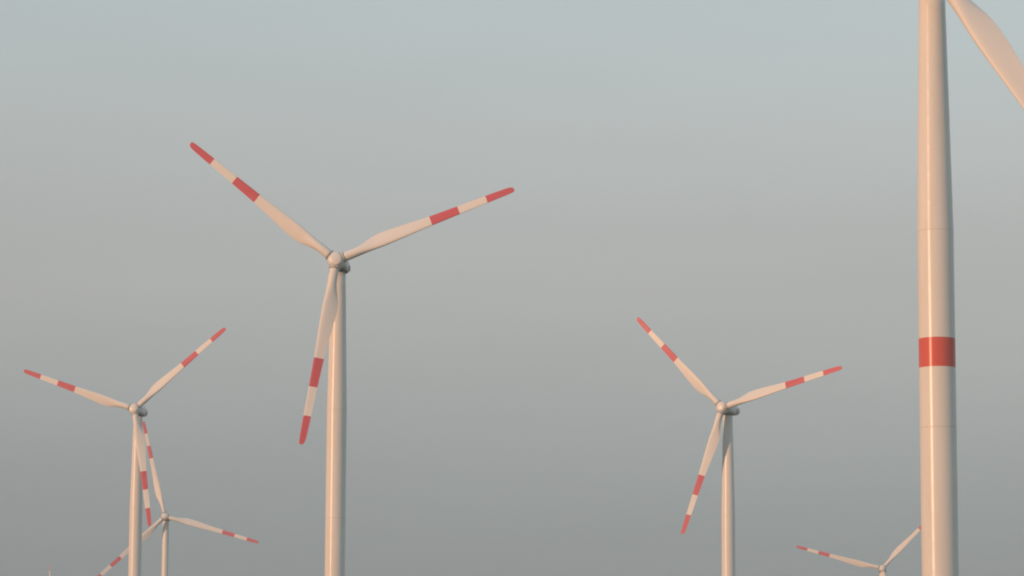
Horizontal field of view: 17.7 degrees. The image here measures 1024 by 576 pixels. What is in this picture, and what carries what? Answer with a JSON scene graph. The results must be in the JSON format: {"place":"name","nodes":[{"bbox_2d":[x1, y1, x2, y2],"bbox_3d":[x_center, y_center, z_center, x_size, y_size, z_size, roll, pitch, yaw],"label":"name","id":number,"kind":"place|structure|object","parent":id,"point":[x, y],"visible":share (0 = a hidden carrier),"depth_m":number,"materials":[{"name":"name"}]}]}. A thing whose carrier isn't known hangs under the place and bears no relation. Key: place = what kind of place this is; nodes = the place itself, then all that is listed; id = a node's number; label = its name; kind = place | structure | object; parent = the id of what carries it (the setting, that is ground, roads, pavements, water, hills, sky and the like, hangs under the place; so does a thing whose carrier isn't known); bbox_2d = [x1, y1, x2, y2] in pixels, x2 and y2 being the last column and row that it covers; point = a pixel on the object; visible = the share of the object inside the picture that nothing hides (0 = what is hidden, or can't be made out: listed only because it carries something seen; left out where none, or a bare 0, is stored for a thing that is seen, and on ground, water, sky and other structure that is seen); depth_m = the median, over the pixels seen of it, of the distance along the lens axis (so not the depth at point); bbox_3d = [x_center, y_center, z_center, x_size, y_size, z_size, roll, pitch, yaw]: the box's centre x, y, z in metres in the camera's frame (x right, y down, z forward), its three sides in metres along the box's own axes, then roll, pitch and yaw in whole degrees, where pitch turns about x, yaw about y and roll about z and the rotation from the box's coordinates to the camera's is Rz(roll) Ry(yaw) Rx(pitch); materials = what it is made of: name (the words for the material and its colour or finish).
{"place":"outdoors","nodes":[
{"label":"outdoors","id":0,"kind":"place"},
{"bbox_2d":[24,328,225,575],"bbox_3d":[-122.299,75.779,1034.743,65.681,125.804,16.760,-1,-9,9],"label":"wind turbine","id":1,"kind":"object","parent":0,"point":[138,411],"visible":1,"depth_m":1035.72,"materials":[{"name":"paint"}]},
{"bbox_2d":[98,421,258,575],"bbox_3d":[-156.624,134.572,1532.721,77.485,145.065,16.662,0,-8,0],"label":"wind turbine","id":2,"kind":"object","parent":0,"point":[166,518],"visible":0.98,"depth_m":1533.05,"materials":[{"name":"paint"}]},
{"bbox_2d":[190,142,514,575],"bbox_3d":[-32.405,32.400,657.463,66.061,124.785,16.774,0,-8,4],"label":"wind turbine","id":3,"kind":"object","parent":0,"point":[332,328],"visible":1,"depth_m":658.98,"materials":[{"name":"paint"}]},
{"bbox_2d":[0,0,1023,575],"label":"sky","id":4,"kind":"structure","parent":0,"point":[735,179],"materials":[{"name":"grey"}]},
{"bbox_2d":[637,317,841,575],"bbox_3d":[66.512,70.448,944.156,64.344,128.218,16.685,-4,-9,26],"label":"wind turbine","id":5,"kind":"object","parent":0,"point":[727,411],"visible":1,"depth_m":947.13,"materials":[{"name":"paint"}]},
{"bbox_2d":[796,525,920,575],"bbox_3d":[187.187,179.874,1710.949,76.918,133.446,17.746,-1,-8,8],"label":"wind turbine","id":6,"kind":"object","parent":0,"point":[882,569],"visible":0.89,"depth_m":1713.30,"materials":[{"name":"paint"}]},
{"bbox_2d":[917,0,1023,575],"bbox_3d":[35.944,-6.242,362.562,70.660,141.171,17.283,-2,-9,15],"label":"wind turbine","id":7,"kind":"object","parent":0,"point":[937,407],"visible":1,"depth_m":358.09,"materials":[{"name":"paint"}]}
]}

